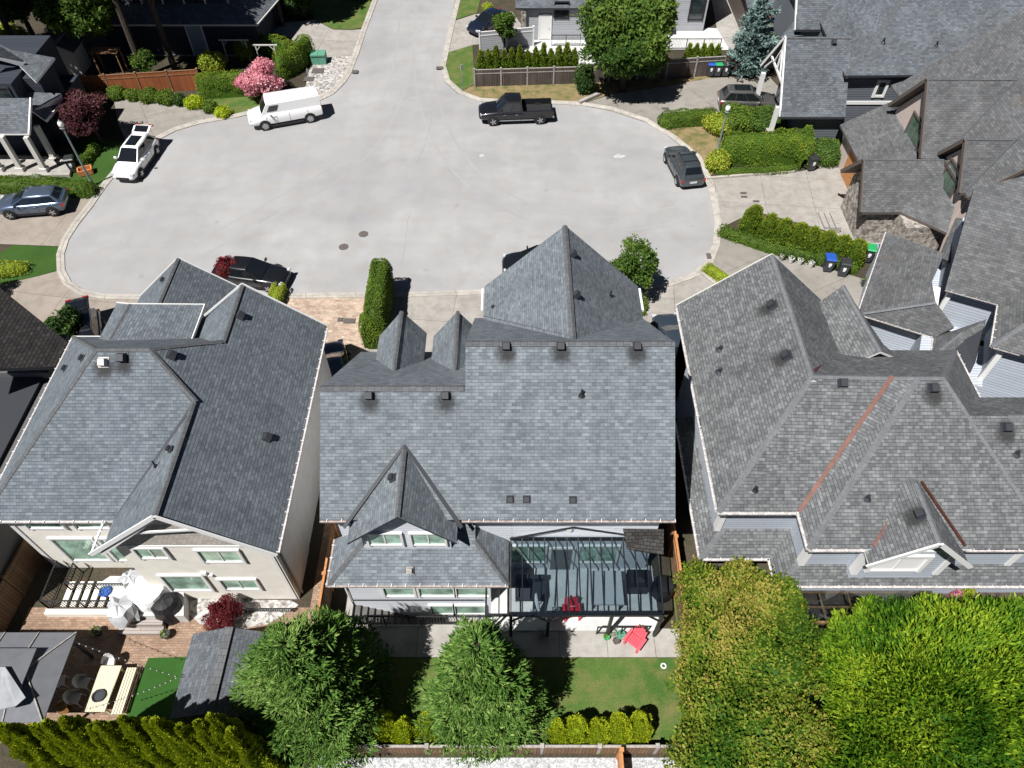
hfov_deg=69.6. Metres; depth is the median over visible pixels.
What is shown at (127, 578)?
patio umbrella
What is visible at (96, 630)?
potted plant
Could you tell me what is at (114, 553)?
window
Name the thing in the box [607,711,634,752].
golden cedar
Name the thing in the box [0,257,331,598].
house
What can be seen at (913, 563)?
window
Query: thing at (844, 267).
wheeled bin
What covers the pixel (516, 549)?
window
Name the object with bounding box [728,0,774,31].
house
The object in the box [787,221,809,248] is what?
cedar shrub
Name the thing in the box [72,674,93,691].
garden chair
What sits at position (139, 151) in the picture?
parked suv
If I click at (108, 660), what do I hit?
garden chair
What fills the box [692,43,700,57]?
young cedar
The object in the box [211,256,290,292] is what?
parked sedan
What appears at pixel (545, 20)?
door
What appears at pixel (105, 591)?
potted plant
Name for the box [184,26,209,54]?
door
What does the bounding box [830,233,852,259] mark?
cedar shrub
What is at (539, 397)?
house
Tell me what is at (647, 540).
patio cover
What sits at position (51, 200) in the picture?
parked suv
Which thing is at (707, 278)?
garden edging
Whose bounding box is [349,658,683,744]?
lawn
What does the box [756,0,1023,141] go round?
house
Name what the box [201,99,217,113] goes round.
bush
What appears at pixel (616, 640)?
potted plant
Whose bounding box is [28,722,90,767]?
cedar tree
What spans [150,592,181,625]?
patio umbrella
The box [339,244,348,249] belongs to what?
manhole cover
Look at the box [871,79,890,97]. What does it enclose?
window
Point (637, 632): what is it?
garden chair
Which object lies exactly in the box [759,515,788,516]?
window
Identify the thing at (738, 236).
hedge
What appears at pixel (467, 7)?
dry verge
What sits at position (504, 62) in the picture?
young cedar
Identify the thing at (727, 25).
side yard
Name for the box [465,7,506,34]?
parked car
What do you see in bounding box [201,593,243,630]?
red maple
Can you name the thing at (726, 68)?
wheeled bin
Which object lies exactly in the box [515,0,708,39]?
house
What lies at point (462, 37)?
driveway
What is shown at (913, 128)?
window
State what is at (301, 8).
bush
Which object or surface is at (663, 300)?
driveway
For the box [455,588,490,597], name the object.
window
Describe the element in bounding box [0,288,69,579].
house
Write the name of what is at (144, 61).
bush
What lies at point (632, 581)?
grill cover
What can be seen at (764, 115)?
bush
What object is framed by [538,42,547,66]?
young cedar
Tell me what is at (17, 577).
fence
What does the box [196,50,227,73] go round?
bush
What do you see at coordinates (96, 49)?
garden arbour
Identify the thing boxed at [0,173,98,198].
hedge
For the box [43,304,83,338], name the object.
tree
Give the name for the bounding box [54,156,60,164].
potted plant
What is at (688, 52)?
young cedar
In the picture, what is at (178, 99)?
bush
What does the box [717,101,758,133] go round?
bush
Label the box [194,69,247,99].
hedge
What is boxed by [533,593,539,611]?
patio umbrella
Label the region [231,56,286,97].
blossom tree
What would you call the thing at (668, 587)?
storage bin
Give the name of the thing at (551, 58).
young cedar
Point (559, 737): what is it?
golden cedar
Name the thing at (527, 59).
young cedar
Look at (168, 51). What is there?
tall tree
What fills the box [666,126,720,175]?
dry verge
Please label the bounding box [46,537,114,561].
window
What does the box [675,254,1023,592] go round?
house
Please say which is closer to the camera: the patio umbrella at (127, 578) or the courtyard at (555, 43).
the patio umbrella at (127, 578)
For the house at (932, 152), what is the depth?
46.80 m
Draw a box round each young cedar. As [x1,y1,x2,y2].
[475,49,484,68]
[484,48,492,68]
[492,44,501,68]
[500,49,508,68]
[508,47,516,67]
[515,45,524,67]
[522,49,532,67]
[531,46,539,67]
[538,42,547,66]
[546,48,555,66]
[554,45,563,66]
[562,41,571,66]
[570,48,579,65]
[682,42,693,57]
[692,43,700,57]
[698,42,707,56]
[706,43,714,56]
[714,43,721,55]
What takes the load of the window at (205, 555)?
in the house at (169, 439)
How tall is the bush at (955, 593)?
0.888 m
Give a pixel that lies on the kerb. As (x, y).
(60, 264)
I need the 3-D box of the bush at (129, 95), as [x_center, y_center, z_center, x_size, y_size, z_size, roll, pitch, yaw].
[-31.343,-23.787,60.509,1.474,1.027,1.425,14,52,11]
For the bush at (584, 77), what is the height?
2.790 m
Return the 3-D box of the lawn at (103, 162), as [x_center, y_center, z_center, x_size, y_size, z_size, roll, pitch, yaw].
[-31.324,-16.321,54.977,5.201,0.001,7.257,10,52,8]
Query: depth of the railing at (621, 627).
32.07 m
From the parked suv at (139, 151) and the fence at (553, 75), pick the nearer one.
the parked suv at (139, 151)
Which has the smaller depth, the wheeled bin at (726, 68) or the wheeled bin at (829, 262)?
the wheeled bin at (829, 262)
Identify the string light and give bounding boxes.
[76,642,177,676]
[88,677,176,708]
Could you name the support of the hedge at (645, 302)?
on the ground at (108, 126)
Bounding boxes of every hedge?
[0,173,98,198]
[0,259,31,278]
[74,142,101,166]
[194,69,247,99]
[257,33,292,56]
[267,281,287,301]
[272,34,314,79]
[358,311,387,348]
[362,258,395,327]
[641,290,648,315]
[657,107,717,129]
[700,262,729,282]
[715,161,796,175]
[716,223,860,274]
[719,127,805,166]
[795,125,814,168]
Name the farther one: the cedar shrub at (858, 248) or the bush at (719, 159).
the bush at (719, 159)
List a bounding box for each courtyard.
[507,40,598,64]
[668,28,728,49]
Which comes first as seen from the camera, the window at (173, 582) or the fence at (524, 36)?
the window at (173, 582)
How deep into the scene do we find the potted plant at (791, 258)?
47.86 m
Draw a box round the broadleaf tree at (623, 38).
[570,0,680,91]
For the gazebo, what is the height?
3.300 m
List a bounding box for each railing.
[39,560,109,608]
[64,562,135,592]
[243,608,294,611]
[348,616,492,624]
[551,35,580,45]
[596,626,647,633]
[669,38,721,49]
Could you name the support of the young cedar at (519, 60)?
on the ground at (108, 126)
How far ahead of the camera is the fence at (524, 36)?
65.60 m
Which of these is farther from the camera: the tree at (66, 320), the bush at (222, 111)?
the bush at (222, 111)
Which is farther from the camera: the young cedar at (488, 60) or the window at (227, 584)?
the young cedar at (488, 60)
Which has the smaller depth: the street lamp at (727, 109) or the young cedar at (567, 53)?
the street lamp at (727, 109)
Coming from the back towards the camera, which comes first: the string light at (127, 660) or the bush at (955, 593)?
the bush at (955, 593)
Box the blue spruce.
[722,0,781,77]
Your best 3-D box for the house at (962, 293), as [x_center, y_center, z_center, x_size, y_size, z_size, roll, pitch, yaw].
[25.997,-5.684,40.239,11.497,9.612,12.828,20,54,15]
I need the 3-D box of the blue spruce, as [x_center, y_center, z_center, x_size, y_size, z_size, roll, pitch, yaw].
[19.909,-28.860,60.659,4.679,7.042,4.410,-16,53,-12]
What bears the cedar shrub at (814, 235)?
on the ground at (108, 126)
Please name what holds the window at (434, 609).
in the house at (539, 397)
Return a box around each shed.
[54,33,91,75]
[170,627,266,726]
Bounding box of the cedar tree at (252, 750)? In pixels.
[223,725,287,767]
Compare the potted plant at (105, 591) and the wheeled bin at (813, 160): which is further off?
the wheeled bin at (813, 160)
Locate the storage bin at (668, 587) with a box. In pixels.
[651,575,675,602]
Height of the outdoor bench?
0.430 m
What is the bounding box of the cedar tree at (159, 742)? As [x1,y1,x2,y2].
[141,716,189,767]
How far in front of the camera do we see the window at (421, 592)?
32.70 m
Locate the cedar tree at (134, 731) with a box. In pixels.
[115,714,178,767]
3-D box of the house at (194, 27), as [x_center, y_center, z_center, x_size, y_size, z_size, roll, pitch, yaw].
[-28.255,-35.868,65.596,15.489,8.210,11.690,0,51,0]
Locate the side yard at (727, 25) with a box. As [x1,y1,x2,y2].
[712,0,739,49]
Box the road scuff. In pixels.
[614,154,624,157]
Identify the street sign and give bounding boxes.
[460,64,462,89]
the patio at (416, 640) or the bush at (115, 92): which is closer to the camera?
the patio at (416, 640)
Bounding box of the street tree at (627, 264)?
[608,234,659,289]
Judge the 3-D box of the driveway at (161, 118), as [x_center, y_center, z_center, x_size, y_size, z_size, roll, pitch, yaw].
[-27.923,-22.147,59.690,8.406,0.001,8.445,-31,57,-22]
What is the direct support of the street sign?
on the lawn at (456, 59)
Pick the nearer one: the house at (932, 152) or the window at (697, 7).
the house at (932, 152)
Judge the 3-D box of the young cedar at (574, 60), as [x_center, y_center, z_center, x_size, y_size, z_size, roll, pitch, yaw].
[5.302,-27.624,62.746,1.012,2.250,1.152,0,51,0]
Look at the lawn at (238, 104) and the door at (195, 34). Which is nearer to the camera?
the lawn at (238, 104)
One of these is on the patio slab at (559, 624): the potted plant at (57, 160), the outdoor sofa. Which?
the outdoor sofa
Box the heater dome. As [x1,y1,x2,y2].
[55,700,70,713]
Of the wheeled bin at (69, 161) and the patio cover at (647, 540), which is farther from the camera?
the wheeled bin at (69, 161)
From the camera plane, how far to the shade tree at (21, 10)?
61.26 m
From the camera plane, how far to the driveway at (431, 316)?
45.42 m
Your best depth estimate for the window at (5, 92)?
52.20 m
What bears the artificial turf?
on the paved yard at (139, 649)
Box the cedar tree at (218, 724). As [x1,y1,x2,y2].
[204,712,273,765]
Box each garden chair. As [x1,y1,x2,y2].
[56,675,69,691]
[63,689,86,707]
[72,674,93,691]
[100,653,120,665]
[562,595,581,621]
[623,625,646,653]
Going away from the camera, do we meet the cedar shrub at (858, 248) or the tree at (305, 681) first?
the tree at (305, 681)
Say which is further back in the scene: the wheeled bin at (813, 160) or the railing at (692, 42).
the railing at (692, 42)
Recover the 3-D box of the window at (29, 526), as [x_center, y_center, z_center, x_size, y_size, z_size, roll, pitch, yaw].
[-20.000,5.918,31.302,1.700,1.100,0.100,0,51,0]
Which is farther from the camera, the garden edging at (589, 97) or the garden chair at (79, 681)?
the garden edging at (589, 97)
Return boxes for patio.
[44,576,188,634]
[344,591,680,656]
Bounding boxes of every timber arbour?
[218,39,250,61]
[252,44,276,55]
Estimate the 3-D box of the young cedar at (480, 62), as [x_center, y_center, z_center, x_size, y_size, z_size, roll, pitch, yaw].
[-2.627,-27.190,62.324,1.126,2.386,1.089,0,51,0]
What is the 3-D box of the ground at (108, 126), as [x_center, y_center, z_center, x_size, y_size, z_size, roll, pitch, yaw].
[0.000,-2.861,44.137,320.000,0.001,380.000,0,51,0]
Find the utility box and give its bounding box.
[310,50,327,64]
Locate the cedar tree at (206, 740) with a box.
[191,718,244,767]
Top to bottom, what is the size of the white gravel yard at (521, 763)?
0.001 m
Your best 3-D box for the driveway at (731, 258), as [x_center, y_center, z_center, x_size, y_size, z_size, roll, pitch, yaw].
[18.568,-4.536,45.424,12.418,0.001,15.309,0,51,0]
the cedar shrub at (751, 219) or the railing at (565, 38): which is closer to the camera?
the cedar shrub at (751, 219)
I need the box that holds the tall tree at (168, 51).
[147,0,178,69]
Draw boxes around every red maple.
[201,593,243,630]
[213,255,236,277]
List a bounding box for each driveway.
[0,194,92,245]
[0,271,137,334]
[114,100,215,138]
[274,20,366,56]
[364,295,483,351]
[449,12,520,51]
[587,76,777,122]
[641,272,715,323]
[705,165,880,260]
[713,237,862,305]
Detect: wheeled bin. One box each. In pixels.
[63,154,76,171]
[707,63,716,75]
[714,62,723,75]
[722,62,730,75]
[803,153,819,170]
[821,252,837,271]
[836,257,851,275]
[865,243,876,261]
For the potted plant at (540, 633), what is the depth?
32.47 m
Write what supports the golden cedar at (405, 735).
on the lawn at (589, 688)
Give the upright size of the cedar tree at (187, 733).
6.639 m
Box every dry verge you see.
[453,0,479,18]
[463,76,709,100]
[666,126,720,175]
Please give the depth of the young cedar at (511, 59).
62.13 m
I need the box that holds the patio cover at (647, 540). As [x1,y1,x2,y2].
[485,527,663,636]
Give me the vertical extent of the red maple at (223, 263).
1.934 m
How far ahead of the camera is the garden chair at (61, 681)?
31.06 m
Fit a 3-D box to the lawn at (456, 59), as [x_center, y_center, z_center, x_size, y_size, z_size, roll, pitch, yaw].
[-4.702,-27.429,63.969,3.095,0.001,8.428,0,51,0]
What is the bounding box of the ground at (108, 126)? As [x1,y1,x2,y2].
[0,0,871,767]
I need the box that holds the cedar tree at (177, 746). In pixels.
[148,715,204,767]
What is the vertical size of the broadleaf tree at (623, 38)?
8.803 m
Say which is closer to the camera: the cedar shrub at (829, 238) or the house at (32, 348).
the house at (32, 348)
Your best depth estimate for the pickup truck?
57.89 m
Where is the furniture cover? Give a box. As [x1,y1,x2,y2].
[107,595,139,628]
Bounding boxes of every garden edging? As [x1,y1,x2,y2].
[578,92,599,103]
[699,271,715,284]
[706,170,794,179]
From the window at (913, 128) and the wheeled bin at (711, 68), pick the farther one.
the wheeled bin at (711, 68)
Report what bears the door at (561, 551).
in the house at (539, 397)
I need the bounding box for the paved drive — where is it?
[284,298,364,361]
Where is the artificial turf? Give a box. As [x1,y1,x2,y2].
[127,657,185,722]
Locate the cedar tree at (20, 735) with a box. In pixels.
[0,722,74,767]
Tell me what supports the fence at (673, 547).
on the ground at (108, 126)
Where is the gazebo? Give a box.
[0,632,93,722]
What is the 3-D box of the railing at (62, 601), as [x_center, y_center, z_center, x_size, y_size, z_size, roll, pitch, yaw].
[-19.300,9.210,33.699,3.450,1.030,1.950,0,51,0]
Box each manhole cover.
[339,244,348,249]
[359,231,367,236]
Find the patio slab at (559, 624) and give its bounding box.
[491,566,659,630]
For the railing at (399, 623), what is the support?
on the patio at (416, 640)
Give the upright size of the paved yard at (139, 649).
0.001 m
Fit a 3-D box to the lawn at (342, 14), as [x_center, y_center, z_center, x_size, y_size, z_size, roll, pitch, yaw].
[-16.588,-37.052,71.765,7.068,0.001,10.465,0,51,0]
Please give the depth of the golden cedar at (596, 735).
28.87 m
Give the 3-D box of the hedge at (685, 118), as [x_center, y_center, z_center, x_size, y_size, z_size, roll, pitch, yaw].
[13.952,-21.105,58.162,5.290,1.243,1.787,-10,52,-8]
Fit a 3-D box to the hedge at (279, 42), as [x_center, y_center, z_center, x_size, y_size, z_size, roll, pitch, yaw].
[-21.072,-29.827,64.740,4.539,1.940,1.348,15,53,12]
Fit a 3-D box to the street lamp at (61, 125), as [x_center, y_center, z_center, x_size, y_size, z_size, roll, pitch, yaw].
[-30.396,-16.045,51.371,0.400,5.350,0.400,0,51,0]
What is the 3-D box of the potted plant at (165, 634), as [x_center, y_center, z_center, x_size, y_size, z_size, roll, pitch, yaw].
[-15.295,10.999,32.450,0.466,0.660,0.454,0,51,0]
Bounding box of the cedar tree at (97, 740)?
[85,722,148,767]
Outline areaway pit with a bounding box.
[351,604,489,622]
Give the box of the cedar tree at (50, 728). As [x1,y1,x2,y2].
[39,718,106,767]
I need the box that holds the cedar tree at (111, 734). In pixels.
[92,719,157,767]
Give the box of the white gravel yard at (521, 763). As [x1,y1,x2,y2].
[318,758,680,767]
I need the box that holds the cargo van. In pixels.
[247,85,322,130]
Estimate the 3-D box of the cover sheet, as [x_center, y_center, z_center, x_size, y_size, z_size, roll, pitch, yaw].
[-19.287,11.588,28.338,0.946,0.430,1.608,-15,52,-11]
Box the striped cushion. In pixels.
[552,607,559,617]
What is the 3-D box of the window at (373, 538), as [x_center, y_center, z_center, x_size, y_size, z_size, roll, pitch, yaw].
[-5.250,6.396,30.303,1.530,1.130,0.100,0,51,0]
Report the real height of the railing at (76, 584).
1.030 m
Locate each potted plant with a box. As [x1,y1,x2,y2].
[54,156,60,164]
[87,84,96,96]
[89,625,101,635]
[97,585,110,597]
[158,628,170,639]
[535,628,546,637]
[603,633,609,640]
[610,628,617,636]
[613,637,619,644]
[616,630,625,639]
[778,248,788,260]
[787,251,797,262]
[796,253,806,264]
[808,255,817,267]
[860,276,866,286]
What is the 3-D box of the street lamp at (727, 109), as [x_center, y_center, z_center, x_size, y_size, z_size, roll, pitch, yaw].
[15.588,-18.827,54.428,0.400,4.100,0.400,0,51,0]
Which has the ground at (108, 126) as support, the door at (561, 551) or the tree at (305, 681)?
the tree at (305, 681)
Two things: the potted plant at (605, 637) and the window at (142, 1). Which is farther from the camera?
the window at (142, 1)
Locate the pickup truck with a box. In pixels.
[478,92,553,125]
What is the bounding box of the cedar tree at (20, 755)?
[0,722,66,767]
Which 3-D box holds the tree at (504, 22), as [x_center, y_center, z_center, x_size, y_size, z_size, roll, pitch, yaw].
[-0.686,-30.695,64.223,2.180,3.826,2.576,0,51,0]
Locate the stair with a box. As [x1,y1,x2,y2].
[353,605,414,622]
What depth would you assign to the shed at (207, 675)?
29.33 m
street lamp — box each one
[57,120,95,184]
[716,104,730,150]
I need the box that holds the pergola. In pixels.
[801,591,933,623]
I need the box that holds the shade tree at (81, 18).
[32,0,116,67]
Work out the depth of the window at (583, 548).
33.37 m
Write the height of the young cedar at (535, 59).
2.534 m
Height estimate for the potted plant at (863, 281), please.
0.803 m
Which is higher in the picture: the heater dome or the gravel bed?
the gravel bed
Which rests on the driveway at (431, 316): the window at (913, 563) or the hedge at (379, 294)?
the hedge at (379, 294)
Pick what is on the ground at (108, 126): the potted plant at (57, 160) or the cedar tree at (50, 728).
the cedar tree at (50, 728)
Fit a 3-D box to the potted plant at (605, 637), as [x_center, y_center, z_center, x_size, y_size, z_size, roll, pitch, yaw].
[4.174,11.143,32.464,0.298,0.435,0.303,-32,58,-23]
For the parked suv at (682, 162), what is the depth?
52.79 m
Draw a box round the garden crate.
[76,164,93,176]
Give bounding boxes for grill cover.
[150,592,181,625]
[626,569,648,593]
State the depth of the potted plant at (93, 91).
60.51 m
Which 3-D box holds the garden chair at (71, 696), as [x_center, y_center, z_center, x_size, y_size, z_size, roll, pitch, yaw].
[-18.241,13.085,30.647,0.555,0.843,0.586,3,51,3]
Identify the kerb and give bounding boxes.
[56,0,721,299]
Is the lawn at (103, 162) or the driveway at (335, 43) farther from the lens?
the driveway at (335, 43)
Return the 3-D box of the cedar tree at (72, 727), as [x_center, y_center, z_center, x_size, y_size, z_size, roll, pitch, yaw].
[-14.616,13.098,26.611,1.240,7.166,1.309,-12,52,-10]
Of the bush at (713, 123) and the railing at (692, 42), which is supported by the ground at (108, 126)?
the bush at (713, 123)
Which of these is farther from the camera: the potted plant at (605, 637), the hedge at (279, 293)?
the hedge at (279, 293)
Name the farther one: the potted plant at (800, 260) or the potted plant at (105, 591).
the potted plant at (800, 260)
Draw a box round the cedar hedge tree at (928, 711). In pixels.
[802,591,1023,767]
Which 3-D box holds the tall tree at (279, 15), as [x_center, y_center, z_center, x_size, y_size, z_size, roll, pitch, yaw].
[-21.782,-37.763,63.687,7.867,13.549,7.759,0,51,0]
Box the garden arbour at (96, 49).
[88,47,128,74]
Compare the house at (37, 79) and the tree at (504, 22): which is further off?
the tree at (504, 22)
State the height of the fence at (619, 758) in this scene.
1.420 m
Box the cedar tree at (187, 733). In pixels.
[173,721,221,767]
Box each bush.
[0,22,29,34]
[104,84,125,101]
[122,87,137,102]
[128,47,157,71]
[135,86,158,103]
[153,88,173,106]
[171,92,185,106]
[182,94,203,109]
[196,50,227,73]
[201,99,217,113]
[214,105,232,118]
[232,37,254,60]
[281,0,313,17]
[481,1,493,11]
[573,61,595,95]
[701,112,732,136]
[704,148,731,171]
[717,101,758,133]
[745,104,786,132]
[762,32,777,52]
[813,136,842,167]
[947,589,962,601]
[962,589,977,597]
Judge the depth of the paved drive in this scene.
45.21 m
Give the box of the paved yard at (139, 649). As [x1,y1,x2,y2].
[0,607,309,742]
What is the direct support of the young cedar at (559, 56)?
on the ground at (108, 126)
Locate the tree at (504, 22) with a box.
[491,11,516,48]
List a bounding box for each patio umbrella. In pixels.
[116,569,140,589]
[126,576,169,612]
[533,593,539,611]
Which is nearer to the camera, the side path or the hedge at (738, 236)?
the side path
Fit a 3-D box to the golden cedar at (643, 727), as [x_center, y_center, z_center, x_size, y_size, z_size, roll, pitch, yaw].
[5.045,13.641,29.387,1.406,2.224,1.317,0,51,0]
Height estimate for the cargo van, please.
2.165 m
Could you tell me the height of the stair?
1.570 m
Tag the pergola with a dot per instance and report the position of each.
(823, 608)
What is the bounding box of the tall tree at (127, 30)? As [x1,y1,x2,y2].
[112,0,139,71]
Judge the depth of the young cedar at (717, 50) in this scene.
63.01 m
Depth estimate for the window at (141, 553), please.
30.11 m
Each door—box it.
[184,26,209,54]
[538,14,551,39]
[547,547,575,569]
[841,150,856,188]
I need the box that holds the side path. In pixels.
[308,523,340,623]
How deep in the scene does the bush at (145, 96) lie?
60.00 m
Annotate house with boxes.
[0,35,86,178]
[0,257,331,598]
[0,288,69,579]
[105,0,283,55]
[320,225,675,617]
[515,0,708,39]
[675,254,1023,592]
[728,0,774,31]
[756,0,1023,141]
[818,10,1023,251]
[858,176,1023,396]
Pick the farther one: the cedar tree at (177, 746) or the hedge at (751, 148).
the hedge at (751, 148)
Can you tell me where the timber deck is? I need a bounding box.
[713,570,1023,663]
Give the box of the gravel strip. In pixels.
[189,599,298,628]
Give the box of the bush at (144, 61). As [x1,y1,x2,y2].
[128,47,157,71]
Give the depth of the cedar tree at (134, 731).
25.18 m
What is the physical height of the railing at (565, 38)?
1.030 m
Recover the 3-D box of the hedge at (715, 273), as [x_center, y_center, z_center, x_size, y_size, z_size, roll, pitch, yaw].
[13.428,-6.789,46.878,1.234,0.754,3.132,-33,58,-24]
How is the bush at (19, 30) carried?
on the ground at (108, 126)
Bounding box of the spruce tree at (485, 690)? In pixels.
[411,612,555,767]
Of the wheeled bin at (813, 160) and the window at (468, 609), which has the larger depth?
the wheeled bin at (813, 160)
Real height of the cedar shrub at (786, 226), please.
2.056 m
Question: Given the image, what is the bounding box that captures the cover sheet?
[0,667,25,709]
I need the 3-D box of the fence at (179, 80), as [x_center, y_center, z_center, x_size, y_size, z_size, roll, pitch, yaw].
[-30.812,-24.859,60.747,10.008,1.870,0.180,-6,51,-4]
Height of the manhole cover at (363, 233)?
0.016 m
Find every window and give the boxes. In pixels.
[0,87,13,97]
[21,523,67,529]
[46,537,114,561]
[69,523,110,529]
[94,537,127,561]
[128,547,172,559]
[140,0,163,3]
[156,574,215,591]
[183,0,205,3]
[193,548,246,563]
[216,578,262,590]
[364,532,404,546]
[380,588,416,597]
[408,532,447,546]
[416,588,455,597]
[428,604,455,615]
[454,604,484,614]
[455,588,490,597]
[511,544,547,563]
[554,1,569,18]
[576,544,620,563]
[687,0,706,20]
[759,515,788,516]
[863,555,934,572]
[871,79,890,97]
[904,110,921,150]
[943,156,959,198]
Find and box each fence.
[0,539,44,631]
[79,68,198,95]
[316,743,683,753]
[317,523,339,624]
[473,66,579,86]
[478,25,534,50]
[581,54,726,82]
[616,747,623,767]
[665,523,692,718]
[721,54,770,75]
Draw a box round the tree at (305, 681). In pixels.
[228,603,398,767]
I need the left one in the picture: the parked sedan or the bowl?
the bowl
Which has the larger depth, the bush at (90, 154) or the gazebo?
the bush at (90, 154)
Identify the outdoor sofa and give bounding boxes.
[515,574,544,601]
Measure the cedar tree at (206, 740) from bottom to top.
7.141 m
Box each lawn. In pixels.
[0,245,57,284]
[47,135,122,189]
[204,93,262,116]
[311,0,376,28]
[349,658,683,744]
[441,45,473,92]
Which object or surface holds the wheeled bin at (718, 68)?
on the ground at (108, 126)
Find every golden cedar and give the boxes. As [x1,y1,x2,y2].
[369,708,397,744]
[389,715,420,753]
[416,710,439,744]
[543,717,569,750]
[559,712,589,744]
[584,716,612,754]
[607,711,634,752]
[623,710,654,744]
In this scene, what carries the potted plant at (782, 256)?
on the driveway at (731, 258)
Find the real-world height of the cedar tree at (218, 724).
7.108 m
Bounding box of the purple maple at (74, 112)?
[52,88,108,142]
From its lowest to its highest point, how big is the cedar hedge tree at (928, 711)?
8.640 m
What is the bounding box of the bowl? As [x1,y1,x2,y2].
[91,689,104,701]
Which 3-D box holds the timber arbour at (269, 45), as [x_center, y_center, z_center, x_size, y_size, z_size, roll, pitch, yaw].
[-21.124,-28.331,63.507,2.165,1.950,0.080,0,51,0]
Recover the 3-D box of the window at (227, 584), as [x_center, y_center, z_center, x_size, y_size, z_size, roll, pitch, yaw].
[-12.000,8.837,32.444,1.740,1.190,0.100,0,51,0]
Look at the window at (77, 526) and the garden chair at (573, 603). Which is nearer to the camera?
the window at (77, 526)
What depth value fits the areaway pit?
34.97 m
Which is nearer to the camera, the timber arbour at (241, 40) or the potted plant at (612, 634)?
the potted plant at (612, 634)
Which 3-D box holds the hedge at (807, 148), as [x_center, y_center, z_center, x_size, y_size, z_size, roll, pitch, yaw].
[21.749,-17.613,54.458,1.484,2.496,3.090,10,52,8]
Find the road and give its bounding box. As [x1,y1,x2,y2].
[65,0,713,293]
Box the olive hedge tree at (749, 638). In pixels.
[661,554,849,767]
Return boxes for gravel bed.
[306,56,351,99]
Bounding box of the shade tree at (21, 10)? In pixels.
[0,0,37,34]
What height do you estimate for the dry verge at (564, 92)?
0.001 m
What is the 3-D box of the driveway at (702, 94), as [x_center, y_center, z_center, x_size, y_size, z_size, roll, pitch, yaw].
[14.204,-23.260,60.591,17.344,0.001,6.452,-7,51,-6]
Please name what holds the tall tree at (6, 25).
on the ground at (108, 126)
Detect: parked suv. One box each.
[0,185,69,219]
[65,295,105,337]
[110,123,159,179]
[324,339,350,375]
[502,245,537,272]
[663,144,705,186]
[717,84,777,107]
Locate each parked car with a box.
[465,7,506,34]
[651,312,680,357]
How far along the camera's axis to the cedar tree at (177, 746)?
24.84 m
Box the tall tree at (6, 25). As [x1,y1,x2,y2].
[0,8,14,34]
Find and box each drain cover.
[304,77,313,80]
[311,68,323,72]
[343,318,354,322]
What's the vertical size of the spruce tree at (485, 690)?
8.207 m
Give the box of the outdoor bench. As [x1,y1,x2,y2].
[111,668,139,714]
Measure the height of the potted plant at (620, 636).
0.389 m
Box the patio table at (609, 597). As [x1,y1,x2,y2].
[589,571,623,609]
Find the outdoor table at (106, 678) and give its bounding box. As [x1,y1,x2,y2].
[83,666,125,714]
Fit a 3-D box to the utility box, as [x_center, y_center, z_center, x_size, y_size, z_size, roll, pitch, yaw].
[-16.874,-28.514,64.318,1.248,0.920,1.003,-2,51,-2]
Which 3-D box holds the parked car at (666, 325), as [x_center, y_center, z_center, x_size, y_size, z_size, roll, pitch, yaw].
[9.444,-2.551,42.811,2.232,1.560,4.627,-5,51,-4]
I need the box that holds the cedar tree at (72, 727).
[57,714,126,767]
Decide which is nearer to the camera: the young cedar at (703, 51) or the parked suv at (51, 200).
the parked suv at (51, 200)
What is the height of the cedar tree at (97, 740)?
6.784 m
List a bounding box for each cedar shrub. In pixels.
[738,204,763,236]
[756,212,780,242]
[771,217,794,245]
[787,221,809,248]
[799,225,823,253]
[816,229,838,254]
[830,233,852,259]
[845,238,868,269]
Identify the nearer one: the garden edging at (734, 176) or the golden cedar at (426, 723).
the golden cedar at (426, 723)
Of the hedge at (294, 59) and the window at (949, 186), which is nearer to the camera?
the window at (949, 186)
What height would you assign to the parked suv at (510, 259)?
1.740 m
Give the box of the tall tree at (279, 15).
[275,1,284,26]
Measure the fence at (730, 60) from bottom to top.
1.820 m
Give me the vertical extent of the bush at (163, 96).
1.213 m
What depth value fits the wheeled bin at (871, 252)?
47.46 m
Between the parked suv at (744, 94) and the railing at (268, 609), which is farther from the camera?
the parked suv at (744, 94)
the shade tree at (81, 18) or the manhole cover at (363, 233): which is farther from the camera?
the shade tree at (81, 18)
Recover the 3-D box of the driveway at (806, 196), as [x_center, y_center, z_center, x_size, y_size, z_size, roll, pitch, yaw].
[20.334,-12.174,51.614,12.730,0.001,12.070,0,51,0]
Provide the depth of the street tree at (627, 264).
43.36 m
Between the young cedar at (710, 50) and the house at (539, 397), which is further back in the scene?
the young cedar at (710, 50)
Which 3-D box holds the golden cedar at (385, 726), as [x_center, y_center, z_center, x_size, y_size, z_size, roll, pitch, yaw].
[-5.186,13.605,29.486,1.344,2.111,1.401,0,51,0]
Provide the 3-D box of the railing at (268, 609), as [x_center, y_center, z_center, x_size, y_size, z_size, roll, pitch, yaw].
[-11.000,10.230,33.291,2.250,0.380,0.050,0,51,0]
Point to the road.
(197, 182)
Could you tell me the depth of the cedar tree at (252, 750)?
26.01 m

